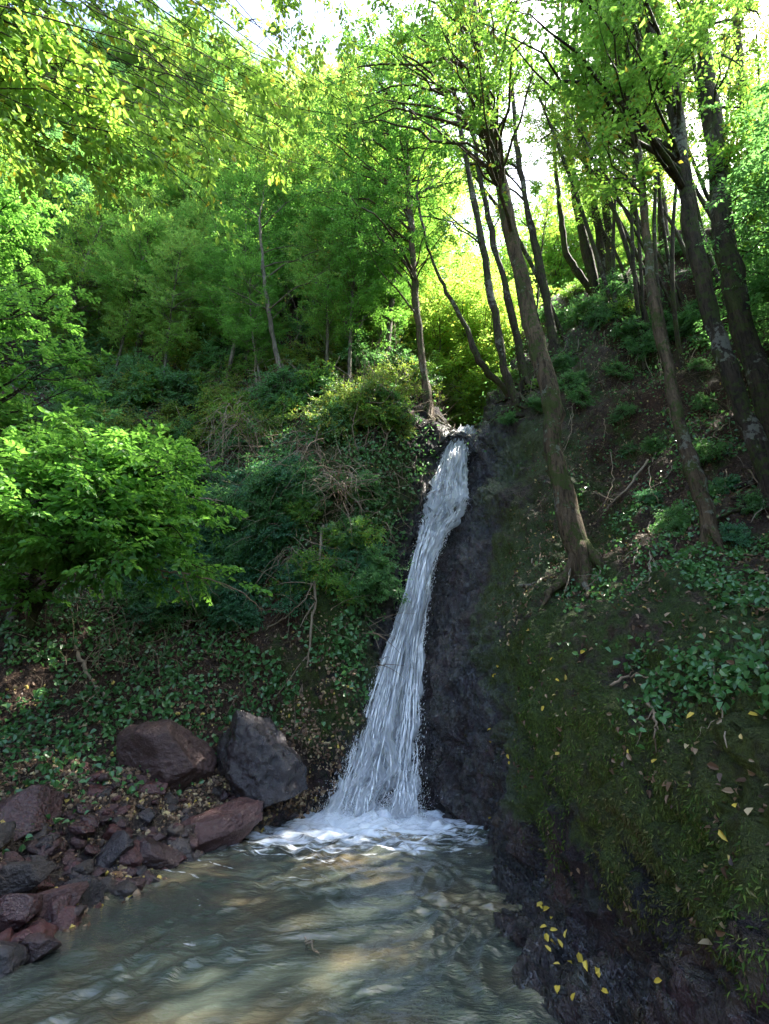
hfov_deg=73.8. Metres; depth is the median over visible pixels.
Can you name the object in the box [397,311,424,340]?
leafy bush
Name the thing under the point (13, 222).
broadleaf tree
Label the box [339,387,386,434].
leafy bush
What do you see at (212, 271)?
hillside tree
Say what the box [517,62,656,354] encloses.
hillside tree
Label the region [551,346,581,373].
leafy bush
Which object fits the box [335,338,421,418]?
leafy bush
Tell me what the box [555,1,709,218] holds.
hillside tree
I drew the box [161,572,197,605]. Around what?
dead branch
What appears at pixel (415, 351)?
leafy bush
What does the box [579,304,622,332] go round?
leafy bush
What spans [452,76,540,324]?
hillside tree
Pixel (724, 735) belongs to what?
hanging vine
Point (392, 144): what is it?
knoll tree
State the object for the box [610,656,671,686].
dead branch
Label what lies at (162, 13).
hillside tree
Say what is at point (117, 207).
hillside tree
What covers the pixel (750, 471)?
hanging root
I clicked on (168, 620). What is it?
leafy bush
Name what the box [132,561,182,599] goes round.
leafy bush
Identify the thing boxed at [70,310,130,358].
leafy bush
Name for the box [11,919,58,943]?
cobble
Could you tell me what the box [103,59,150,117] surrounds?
hillside tree
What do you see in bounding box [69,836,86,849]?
cobble
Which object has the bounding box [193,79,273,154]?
hillside tree
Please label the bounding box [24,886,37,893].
cobble
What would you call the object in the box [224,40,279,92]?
hillside tree
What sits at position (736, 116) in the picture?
hillside tree
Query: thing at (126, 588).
leafy bush
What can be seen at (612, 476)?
hanging root
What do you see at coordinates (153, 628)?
brushwood
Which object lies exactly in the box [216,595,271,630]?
leafy bush
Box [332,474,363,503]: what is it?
leafy bush
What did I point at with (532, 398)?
leafy bush
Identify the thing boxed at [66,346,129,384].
leafy bush
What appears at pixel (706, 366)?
leafy bush
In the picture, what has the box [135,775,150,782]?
cobble
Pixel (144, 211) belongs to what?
hillside tree
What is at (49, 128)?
hillside tree
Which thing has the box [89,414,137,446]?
leafy bush
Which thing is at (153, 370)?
leafy bush
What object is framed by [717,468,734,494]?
hanging root
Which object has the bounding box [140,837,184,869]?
boulder
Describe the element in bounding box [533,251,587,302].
hillside tree
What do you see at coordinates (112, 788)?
cobble
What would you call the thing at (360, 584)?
leafy bush
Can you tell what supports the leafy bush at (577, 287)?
on the terrain
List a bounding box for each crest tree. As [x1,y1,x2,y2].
[388,18,548,423]
[398,26,539,410]
[411,15,582,363]
[422,16,543,398]
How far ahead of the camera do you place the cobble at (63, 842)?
4.88 m
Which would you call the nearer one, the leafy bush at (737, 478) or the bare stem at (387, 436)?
the leafy bush at (737, 478)
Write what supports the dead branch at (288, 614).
attached to the hanging vine at (312, 614)
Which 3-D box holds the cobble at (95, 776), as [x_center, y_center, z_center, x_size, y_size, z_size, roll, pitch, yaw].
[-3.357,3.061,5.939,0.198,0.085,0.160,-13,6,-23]
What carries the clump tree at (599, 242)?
on the terrain
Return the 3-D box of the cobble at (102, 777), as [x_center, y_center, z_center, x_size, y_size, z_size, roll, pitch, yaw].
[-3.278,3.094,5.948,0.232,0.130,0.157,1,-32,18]
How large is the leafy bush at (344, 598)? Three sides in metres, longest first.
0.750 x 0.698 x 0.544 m
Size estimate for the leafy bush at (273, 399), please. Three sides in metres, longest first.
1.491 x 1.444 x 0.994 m
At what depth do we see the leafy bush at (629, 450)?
9.85 m
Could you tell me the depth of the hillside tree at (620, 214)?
26.47 m
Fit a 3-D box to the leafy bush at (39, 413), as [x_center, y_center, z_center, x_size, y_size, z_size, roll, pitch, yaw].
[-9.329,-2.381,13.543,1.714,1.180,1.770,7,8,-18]
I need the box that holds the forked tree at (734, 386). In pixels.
[455,0,768,519]
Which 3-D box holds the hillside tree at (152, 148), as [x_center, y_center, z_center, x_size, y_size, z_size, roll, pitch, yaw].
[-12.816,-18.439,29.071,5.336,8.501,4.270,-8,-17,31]
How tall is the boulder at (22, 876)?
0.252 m
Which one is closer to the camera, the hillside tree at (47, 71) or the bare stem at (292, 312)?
the bare stem at (292, 312)
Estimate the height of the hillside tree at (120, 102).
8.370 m
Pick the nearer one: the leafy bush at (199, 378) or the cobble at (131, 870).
the cobble at (131, 870)
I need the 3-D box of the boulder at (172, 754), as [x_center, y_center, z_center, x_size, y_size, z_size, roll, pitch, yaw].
[-2.838,3.203,6.630,1.269,1.057,1.058,6,-13,-7]
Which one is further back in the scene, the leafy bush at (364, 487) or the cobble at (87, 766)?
the leafy bush at (364, 487)
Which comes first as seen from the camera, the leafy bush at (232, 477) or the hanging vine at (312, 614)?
the hanging vine at (312, 614)
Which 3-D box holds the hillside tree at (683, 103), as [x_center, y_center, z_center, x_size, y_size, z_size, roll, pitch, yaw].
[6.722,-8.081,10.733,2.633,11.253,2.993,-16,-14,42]
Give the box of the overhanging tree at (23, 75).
[0,0,487,245]
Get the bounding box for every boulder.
[0,784,64,843]
[0,861,55,896]
[0,893,42,932]
[0,940,30,976]
[22,932,61,962]
[29,881,88,920]
[65,874,104,908]
[94,830,134,867]
[116,719,216,791]
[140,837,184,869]
[169,837,197,861]
[181,797,263,851]
[216,710,307,808]
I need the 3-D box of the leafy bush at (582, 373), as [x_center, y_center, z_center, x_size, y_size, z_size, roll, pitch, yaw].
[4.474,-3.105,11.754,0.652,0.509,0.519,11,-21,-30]
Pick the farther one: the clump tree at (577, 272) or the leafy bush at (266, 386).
the clump tree at (577, 272)
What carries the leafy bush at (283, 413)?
on the terrain
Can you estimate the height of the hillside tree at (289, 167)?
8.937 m
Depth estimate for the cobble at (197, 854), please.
5.42 m
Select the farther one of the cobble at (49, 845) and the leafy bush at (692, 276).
the leafy bush at (692, 276)
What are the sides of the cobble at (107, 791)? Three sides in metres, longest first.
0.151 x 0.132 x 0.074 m
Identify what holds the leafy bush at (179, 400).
on the terrain
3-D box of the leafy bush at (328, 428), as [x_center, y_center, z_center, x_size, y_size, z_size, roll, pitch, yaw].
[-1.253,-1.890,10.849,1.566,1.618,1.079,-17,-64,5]
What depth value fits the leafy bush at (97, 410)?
13.91 m
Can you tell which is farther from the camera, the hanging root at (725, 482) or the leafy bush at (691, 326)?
the leafy bush at (691, 326)
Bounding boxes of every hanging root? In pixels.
[560,547,570,592]
[561,407,573,452]
[571,568,600,589]
[596,451,619,511]
[599,418,613,450]
[617,537,639,570]
[635,563,651,590]
[636,702,665,752]
[643,460,672,491]
[647,521,662,574]
[648,449,663,503]
[713,423,746,447]
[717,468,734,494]
[737,469,766,521]
[746,556,767,610]
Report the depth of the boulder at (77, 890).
4.00 m
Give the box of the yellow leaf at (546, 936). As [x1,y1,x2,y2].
[544,933,548,940]
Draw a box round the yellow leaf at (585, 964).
[582,960,587,971]
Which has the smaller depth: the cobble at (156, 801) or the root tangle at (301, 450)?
the cobble at (156, 801)
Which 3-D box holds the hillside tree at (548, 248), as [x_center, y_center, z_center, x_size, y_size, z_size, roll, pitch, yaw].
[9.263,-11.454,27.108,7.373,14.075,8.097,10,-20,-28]
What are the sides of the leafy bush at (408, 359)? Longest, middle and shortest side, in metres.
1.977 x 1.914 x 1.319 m
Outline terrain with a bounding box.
[0,104,768,1023]
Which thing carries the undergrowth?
on the terrain
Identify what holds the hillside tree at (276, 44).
on the terrain
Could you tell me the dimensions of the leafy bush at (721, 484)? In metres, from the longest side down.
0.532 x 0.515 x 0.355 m
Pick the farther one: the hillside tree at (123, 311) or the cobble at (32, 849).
the hillside tree at (123, 311)
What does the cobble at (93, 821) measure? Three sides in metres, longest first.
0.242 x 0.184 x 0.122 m
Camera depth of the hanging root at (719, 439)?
7.50 m
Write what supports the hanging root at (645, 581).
hanging from the terrain
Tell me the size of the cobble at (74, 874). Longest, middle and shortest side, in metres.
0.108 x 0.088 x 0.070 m
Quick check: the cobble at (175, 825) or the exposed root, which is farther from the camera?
the exposed root
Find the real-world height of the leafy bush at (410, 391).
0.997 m
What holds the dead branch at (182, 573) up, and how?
attached to the leafy shrub tree at (50, 517)
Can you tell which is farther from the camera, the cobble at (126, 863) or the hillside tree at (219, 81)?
the hillside tree at (219, 81)
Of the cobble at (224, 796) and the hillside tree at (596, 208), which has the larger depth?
the hillside tree at (596, 208)
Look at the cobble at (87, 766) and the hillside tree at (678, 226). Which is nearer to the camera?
the cobble at (87, 766)
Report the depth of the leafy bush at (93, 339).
18.19 m
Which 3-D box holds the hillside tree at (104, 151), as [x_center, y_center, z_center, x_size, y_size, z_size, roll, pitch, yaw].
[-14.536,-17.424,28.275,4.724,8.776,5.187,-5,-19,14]
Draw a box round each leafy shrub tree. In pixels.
[0,397,272,641]
[1,408,124,625]
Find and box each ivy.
[0,274,445,854]
[506,239,768,748]
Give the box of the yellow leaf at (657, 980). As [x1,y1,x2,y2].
[654,977,661,982]
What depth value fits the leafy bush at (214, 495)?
10.26 m
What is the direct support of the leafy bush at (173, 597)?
on the terrain
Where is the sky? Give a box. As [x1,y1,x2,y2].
[0,0,768,275]
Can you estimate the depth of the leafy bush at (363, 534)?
9.01 m
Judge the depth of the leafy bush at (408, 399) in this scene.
11.37 m
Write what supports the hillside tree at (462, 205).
on the terrain
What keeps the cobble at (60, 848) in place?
on the terrain
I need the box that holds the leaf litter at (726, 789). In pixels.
[0,225,768,981]
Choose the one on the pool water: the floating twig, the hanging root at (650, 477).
the floating twig
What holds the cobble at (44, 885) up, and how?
on the terrain
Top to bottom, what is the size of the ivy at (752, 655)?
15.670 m
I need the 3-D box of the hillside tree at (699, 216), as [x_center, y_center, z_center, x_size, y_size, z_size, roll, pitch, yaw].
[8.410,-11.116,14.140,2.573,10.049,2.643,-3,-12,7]
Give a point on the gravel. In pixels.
(120, 873)
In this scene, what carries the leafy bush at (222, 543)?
on the terrain
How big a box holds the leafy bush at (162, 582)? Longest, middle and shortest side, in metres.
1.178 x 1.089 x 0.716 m
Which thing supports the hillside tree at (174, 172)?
on the terrain
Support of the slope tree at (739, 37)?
on the terrain
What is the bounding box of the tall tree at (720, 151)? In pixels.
[659,0,768,509]
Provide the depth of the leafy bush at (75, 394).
14.71 m
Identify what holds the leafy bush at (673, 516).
on the terrain
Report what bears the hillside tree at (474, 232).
on the terrain
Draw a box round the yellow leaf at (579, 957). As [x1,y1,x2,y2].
[576,952,582,961]
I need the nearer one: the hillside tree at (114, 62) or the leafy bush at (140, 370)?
the leafy bush at (140, 370)
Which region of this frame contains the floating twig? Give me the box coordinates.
[304,937,319,954]
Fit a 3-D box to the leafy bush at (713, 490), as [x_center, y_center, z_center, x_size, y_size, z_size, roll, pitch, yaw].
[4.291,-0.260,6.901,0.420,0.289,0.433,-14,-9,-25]
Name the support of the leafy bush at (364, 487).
on the terrain
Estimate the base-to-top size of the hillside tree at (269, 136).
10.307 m
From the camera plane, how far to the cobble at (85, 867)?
4.67 m
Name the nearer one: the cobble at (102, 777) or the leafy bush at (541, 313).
the cobble at (102, 777)
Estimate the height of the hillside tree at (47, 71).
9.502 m
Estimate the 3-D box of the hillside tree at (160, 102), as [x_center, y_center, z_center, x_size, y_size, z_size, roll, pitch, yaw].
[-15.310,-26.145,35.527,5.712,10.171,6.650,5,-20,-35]
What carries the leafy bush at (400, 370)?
on the terrain
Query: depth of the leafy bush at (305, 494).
9.09 m
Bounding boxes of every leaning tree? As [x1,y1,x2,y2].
[307,0,606,611]
[548,0,765,562]
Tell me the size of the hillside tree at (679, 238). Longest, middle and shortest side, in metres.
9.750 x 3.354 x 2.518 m
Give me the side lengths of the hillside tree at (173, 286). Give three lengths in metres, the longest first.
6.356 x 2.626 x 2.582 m
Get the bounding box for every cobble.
[0,821,15,850]
[0,837,4,849]
[0,927,13,941]
[2,851,23,861]
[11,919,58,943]
[11,929,31,943]
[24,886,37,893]
[26,917,42,927]
[27,839,38,854]
[28,823,52,839]
[30,855,46,860]
[35,834,59,847]
[36,880,54,891]
[39,844,55,855]
[43,893,70,921]
[44,842,56,855]
[51,905,84,930]
[53,832,61,846]
[57,845,65,853]
[58,840,67,847]
[61,851,76,865]
[62,858,77,875]
[62,861,80,871]
[63,792,69,800]
[63,810,72,818]
[67,819,95,835]
[67,859,93,877]
[69,813,78,820]
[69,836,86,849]
[69,871,80,879]
[74,904,87,915]
[77,801,92,813]
[80,813,99,828]
[82,762,89,769]
[84,845,99,856]
[86,771,102,781]
[87,784,112,796]
[92,867,105,876]
[95,807,104,815]
[97,773,111,782]
[98,788,111,797]
[98,813,115,825]
[101,808,111,815]
[101,876,114,892]
[102,786,114,790]
[102,823,132,840]
[108,804,121,811]
[110,880,139,898]
[111,781,120,787]
[112,795,121,801]
[112,816,123,823]
[115,804,130,816]
[116,819,126,829]
[119,840,143,866]
[119,860,130,865]
[121,773,134,781]
[126,866,137,876]
[126,878,145,890]
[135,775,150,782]
[135,834,145,840]
[135,864,146,875]
[136,804,144,809]
[137,779,167,794]
[137,808,155,826]
[140,871,156,883]
[146,832,155,837]
[149,826,161,831]
[151,798,159,804]
[152,832,165,840]
[164,791,178,804]
[166,822,184,836]
[166,836,176,841]
[167,804,179,812]
[167,823,183,833]
[180,813,193,822]
[180,855,186,862]
[181,824,195,837]
[183,808,190,813]
[189,835,198,849]
[193,850,204,859]
[212,787,221,796]
[217,845,226,849]
[219,790,229,801]
[288,812,298,817]
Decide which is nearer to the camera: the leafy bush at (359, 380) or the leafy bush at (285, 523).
the leafy bush at (285, 523)
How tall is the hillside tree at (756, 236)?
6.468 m
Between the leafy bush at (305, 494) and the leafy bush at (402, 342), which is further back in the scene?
the leafy bush at (402, 342)
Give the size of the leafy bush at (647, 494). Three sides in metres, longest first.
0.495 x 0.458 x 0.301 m
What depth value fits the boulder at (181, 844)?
5.34 m
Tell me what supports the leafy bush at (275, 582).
on the terrain
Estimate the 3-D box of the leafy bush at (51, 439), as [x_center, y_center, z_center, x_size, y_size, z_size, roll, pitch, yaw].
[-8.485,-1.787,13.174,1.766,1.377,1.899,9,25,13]
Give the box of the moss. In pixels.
[288,282,768,1014]
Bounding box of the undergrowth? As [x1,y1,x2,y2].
[9,211,766,559]
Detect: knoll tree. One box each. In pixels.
[200,175,342,422]
[281,31,447,385]
[286,0,538,429]
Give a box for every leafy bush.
[0,395,39,435]
[2,403,49,432]
[4,342,76,393]
[8,328,78,371]
[17,422,92,454]
[19,421,66,461]
[32,322,117,365]
[40,380,98,417]
[48,401,113,428]
[51,396,104,421]
[52,402,104,431]
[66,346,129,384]
[69,375,110,405]
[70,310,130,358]
[72,328,126,352]
[81,406,152,437]
[85,354,151,411]
[88,381,136,416]
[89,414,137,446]
[91,356,177,417]
[96,400,155,446]
[97,346,157,381]
[100,299,156,346]
[100,371,154,412]
[101,573,177,618]
[104,327,161,356]
[104,405,138,420]
[111,356,165,404]
[113,356,173,391]
[120,360,174,394]
[121,570,146,593]
[123,379,166,408]
[123,599,166,632]
[124,412,186,455]
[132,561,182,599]
[137,585,201,639]
[138,571,190,594]
[139,601,178,625]
[143,574,193,602]
[146,591,185,614]
[150,357,215,409]
[150,395,188,423]
[151,333,208,373]
[154,396,276,481]
[154,525,206,569]
[162,372,201,408]
[163,413,214,445]
[163,416,187,447]
[164,539,222,588]
[168,462,235,509]
[171,472,211,510]
[173,579,214,622]
[174,337,223,377]
[174,558,238,621]
[176,373,233,446]
[180,363,232,407]
[181,351,216,379]
[181,582,218,613]
[183,415,221,454]
[186,326,213,349]
[189,323,257,375]
[190,468,250,527]
[191,320,226,342]
[193,532,251,589]
[194,318,231,346]
[196,389,226,429]
[196,520,227,546]
[198,515,241,551]
[201,370,250,403]
[202,477,235,502]
[202,595,247,634]
[203,405,275,452]
[203,571,257,611]
[205,391,262,428]
[206,526,246,567]
[208,587,253,619]
[210,398,287,460]
[210,493,246,542]
[213,388,256,410]
[214,353,251,376]
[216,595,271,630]
[222,449,281,527]
[223,467,247,489]
[228,509,293,572]
[229,459,286,512]
[234,406,287,450]
[235,480,293,550]
[236,444,315,512]
[236,519,279,567]
[236,548,285,590]
[237,481,291,529]
[241,340,308,379]
[242,354,311,409]
[242,495,291,529]
[244,521,290,572]
[257,379,308,417]
[257,453,311,497]
[258,515,308,551]
[263,583,314,617]
[265,548,313,596]
[267,389,308,429]
[270,566,306,597]
[276,554,316,588]
[277,454,325,497]
[280,328,338,372]
[280,494,322,530]
[280,497,311,529]
[284,452,335,493]
[285,388,374,448]
[287,299,343,342]
[287,354,342,400]
[287,480,332,515]
[289,545,346,593]
[290,364,343,398]
[291,315,324,345]
[297,379,370,437]
[301,344,356,374]
[301,396,354,443]
[307,296,370,334]
[307,372,354,410]
[316,458,391,509]
[317,521,353,552]
[318,505,369,555]
[320,317,371,346]
[321,533,370,569]
[321,571,366,607]
[323,335,362,362]
[325,315,404,370]
[326,550,396,606]
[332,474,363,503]
[334,363,413,423]
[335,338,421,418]
[335,341,372,373]
[336,514,387,553]
[339,380,420,424]
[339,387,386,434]
[343,543,413,606]
[344,369,388,389]
[347,394,403,430]
[349,540,388,566]
[351,404,391,427]
[356,557,385,582]
[357,319,385,347]
[358,351,420,394]
[364,315,423,356]
[368,333,414,366]
[369,370,425,406]
[375,323,412,347]
[379,404,417,443]
[380,348,445,391]
[391,355,435,373]
[392,318,415,345]
[394,381,416,410]
[397,309,431,341]
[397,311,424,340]
[398,343,438,370]
[399,353,444,405]
[408,338,440,363]
[494,408,520,424]
[495,366,515,380]
[511,370,519,381]
[524,392,541,410]
[525,378,538,390]
[525,397,542,411]
[537,298,563,322]
[546,296,581,334]
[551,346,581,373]
[556,279,585,298]
[556,368,587,390]
[561,281,618,327]
[563,383,601,408]
[564,366,591,384]
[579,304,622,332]
[590,261,644,301]
[599,354,638,381]
[604,402,645,426]
[605,293,650,323]
[607,314,670,347]
[617,330,657,360]
[617,441,637,455]
[630,488,664,504]
[637,429,672,454]
[641,297,698,338]
[646,499,698,533]
[658,234,683,261]
[666,294,722,341]
[667,316,683,339]
[673,435,726,476]
[677,260,720,286]
[678,298,721,322]
[680,354,716,372]
[681,329,710,348]
[686,480,721,504]
[687,391,720,412]
[708,472,736,495]
[709,472,741,493]
[718,521,754,548]
[726,488,768,519]
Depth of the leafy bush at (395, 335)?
15.80 m
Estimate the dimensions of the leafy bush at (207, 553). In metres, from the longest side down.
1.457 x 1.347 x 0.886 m
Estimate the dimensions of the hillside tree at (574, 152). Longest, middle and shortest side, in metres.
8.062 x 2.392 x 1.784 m
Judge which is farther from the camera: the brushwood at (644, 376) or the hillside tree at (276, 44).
the hillside tree at (276, 44)
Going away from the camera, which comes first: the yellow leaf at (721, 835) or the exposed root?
the yellow leaf at (721, 835)
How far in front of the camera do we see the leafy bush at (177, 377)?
14.89 m
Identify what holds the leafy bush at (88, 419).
on the terrain
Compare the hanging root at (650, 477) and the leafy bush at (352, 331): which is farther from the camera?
the leafy bush at (352, 331)
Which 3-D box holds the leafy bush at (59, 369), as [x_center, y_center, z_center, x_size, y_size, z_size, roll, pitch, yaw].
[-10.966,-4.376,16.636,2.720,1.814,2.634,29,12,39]
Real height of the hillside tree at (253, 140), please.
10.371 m
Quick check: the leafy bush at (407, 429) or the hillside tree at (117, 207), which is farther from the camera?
the hillside tree at (117, 207)
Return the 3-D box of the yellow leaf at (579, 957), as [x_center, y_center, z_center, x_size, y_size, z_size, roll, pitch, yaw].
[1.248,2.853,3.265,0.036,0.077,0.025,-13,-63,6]
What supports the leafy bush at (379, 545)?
on the terrain
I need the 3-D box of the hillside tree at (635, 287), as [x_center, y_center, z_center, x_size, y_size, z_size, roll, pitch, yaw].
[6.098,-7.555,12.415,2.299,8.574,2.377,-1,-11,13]
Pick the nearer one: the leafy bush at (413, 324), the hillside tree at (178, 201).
the leafy bush at (413, 324)
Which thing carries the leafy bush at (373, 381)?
on the terrain
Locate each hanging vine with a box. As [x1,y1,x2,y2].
[271,525,324,706]
[695,658,727,747]
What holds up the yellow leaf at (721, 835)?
on the terrain
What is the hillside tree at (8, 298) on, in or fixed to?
on the terrain
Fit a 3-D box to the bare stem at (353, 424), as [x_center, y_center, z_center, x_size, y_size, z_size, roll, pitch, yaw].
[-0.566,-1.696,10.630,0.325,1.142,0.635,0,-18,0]
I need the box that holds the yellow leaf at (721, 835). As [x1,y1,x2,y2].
[718,830,727,841]
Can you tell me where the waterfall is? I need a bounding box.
[313,424,476,831]
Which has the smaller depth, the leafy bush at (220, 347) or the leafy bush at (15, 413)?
the leafy bush at (15, 413)
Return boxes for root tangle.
[228,431,351,510]
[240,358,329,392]
[240,547,304,611]
[289,444,396,534]
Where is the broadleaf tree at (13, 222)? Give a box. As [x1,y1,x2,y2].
[0,166,112,450]
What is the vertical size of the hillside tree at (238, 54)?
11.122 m
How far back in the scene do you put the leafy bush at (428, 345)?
15.95 m
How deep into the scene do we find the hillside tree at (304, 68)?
29.97 m
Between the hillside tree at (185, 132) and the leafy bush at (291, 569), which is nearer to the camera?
the leafy bush at (291, 569)
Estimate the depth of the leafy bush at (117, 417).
13.36 m
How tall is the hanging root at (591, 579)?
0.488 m
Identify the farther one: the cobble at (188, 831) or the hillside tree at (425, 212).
the hillside tree at (425, 212)
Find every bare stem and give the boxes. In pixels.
[208,411,213,476]
[246,422,259,461]
[285,288,297,339]
[308,425,336,453]
[349,401,361,451]
[363,406,378,446]
[375,421,386,451]
[384,419,402,456]
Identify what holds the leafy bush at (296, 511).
on the terrain
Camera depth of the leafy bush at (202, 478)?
10.98 m
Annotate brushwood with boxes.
[0,281,464,728]
[500,222,766,466]
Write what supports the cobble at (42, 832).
on the terrain
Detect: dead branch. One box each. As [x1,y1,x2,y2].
[117,559,263,616]
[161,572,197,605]
[199,497,227,510]
[266,580,311,639]
[593,459,648,517]
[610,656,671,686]
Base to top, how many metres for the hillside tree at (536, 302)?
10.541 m
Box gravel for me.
[0,616,365,931]
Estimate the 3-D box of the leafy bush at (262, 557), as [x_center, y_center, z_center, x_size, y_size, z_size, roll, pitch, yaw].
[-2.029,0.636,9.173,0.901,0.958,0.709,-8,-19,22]
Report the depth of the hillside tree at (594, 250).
14.73 m
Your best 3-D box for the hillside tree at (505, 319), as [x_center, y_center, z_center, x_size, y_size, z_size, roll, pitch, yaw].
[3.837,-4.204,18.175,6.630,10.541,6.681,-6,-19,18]
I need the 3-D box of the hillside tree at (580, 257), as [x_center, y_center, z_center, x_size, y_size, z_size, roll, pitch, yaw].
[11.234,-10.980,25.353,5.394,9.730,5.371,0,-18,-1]
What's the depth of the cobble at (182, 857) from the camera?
5.23 m
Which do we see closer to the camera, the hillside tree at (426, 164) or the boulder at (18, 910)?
the boulder at (18, 910)
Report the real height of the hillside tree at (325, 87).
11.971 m
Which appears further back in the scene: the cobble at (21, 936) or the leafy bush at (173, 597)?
the leafy bush at (173, 597)
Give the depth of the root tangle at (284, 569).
8.63 m
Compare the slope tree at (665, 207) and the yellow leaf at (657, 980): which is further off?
the slope tree at (665, 207)
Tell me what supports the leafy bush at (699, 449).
on the terrain
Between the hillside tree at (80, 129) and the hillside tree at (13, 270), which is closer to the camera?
the hillside tree at (13, 270)
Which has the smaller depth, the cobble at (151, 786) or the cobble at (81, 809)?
the cobble at (81, 809)
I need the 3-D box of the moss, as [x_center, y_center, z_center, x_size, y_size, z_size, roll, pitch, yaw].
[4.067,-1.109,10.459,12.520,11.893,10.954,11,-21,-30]
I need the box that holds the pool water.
[0,803,558,1023]
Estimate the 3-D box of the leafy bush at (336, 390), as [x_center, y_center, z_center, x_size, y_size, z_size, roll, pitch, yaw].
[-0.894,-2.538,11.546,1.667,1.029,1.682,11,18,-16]
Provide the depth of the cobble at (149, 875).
4.77 m
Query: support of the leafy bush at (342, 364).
on the terrain
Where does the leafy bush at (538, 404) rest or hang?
on the terrain
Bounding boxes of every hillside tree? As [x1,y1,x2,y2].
[0,122,68,267]
[0,128,79,263]
[0,130,107,331]
[0,269,36,353]
[1,108,101,208]
[1,214,32,317]
[3,174,140,382]
[7,1,73,45]
[27,31,70,95]
[29,93,76,137]
[38,167,95,271]
[48,136,184,247]
[49,125,100,190]
[52,88,138,160]
[54,31,91,82]
[56,161,172,348]
[58,6,89,42]
[76,132,150,203]
[77,16,138,84]
[78,154,140,247]
[81,73,147,126]
[82,192,183,390]
[85,179,182,360]
[85,202,199,358]
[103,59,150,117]
[104,38,140,85]
[111,14,171,78]
[119,62,188,133]
[122,214,215,408]
[123,101,194,162]
[130,131,243,232]
[131,174,190,279]
[133,117,195,181]
[134,43,199,114]
[136,9,206,94]
[139,158,218,201]
[145,0,199,38]
[153,198,231,372]
[163,86,222,150]
[166,16,218,76]
[169,175,243,328]
[173,172,250,317]
[175,151,279,311]
[178,47,219,106]
[180,182,298,385]
[184,20,249,82]
[184,71,278,187]
[186,147,233,203]
[188,14,268,109]
[188,116,248,174]
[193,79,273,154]
[200,58,276,133]
[205,229,290,400]
[214,236,297,346]
[215,94,326,196]
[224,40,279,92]
[227,164,298,363]
[232,112,310,180]
[236,126,320,320]
[236,147,315,326]
[238,68,294,133]
[246,38,299,97]
[262,97,309,135]
[264,114,344,316]
[266,61,323,122]
[266,70,434,216]
[270,156,353,345]
[274,182,387,387]
[277,75,324,105]
[279,50,352,110]
[279,71,367,169]
[283,34,371,129]
[287,52,384,145]
[291,171,335,305]
[302,155,411,386]
[310,158,374,334]
[318,141,431,230]
[359,143,454,323]
[360,231,424,364]
[378,210,447,324]
[382,121,464,277]
[398,264,508,426]
[404,237,536,428]
[413,123,453,216]
[413,125,568,349]
[419,115,482,283]
[419,248,524,427]
[420,257,561,412]
[420,295,511,413]
[424,208,492,300]
[432,194,555,304]
[438,234,531,302]
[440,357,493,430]
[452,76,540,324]
[470,262,568,325]
[488,285,572,343]
[492,14,619,320]
[495,166,627,303]
[495,237,578,295]
[505,65,644,278]
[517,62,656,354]
[518,105,694,330]
[518,162,572,308]
[519,158,698,276]
[522,240,555,302]
[530,24,605,248]
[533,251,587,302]
[543,83,686,336]
[545,75,669,314]
[548,167,651,312]
[554,204,652,281]
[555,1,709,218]
[567,0,708,203]
[582,116,644,314]
[584,47,675,370]
[585,173,650,269]
[590,72,691,359]
[592,15,696,356]
[598,34,724,305]
[600,4,718,189]
[603,163,708,274]
[604,25,688,331]
[615,35,742,370]
[618,100,700,271]
[625,0,768,357]
[639,176,708,232]
[647,7,698,121]
[667,4,750,246]
[668,166,710,227]
[669,0,716,235]
[671,136,768,369]
[676,200,709,228]
[688,11,767,124]
[689,93,767,202]
[695,49,768,263]
[696,3,768,127]
[696,19,768,216]
[706,68,768,214]
[706,166,768,332]
[752,206,768,218]
[753,25,768,168]
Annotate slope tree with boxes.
[590,60,675,271]
[717,0,768,311]
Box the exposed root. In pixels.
[73,644,108,714]
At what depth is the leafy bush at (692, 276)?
12.49 m
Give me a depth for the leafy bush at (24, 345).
16.95 m
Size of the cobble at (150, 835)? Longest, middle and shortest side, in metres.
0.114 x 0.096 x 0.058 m
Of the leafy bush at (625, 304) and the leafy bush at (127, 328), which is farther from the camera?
the leafy bush at (127, 328)
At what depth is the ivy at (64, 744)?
7.95 m
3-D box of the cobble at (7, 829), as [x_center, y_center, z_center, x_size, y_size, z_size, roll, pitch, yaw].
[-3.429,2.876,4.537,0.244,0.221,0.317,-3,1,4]
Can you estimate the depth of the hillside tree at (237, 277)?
19.18 m
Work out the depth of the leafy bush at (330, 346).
14.54 m
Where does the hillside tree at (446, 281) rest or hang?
on the terrain
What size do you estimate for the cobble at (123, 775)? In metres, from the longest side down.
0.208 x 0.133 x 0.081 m
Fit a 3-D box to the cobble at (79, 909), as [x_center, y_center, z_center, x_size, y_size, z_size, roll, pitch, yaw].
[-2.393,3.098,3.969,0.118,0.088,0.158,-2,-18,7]
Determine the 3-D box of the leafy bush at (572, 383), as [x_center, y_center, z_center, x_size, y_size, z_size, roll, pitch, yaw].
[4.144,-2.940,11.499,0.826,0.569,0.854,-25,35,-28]
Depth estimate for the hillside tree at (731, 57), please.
15.15 m
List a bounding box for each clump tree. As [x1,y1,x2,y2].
[509,2,631,295]
[523,3,599,304]
[527,3,590,306]
[544,5,614,295]
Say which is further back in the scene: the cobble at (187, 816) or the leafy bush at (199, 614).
the leafy bush at (199, 614)
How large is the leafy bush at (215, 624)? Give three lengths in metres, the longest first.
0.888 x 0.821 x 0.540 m
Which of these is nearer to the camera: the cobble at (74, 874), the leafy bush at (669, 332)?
the cobble at (74, 874)

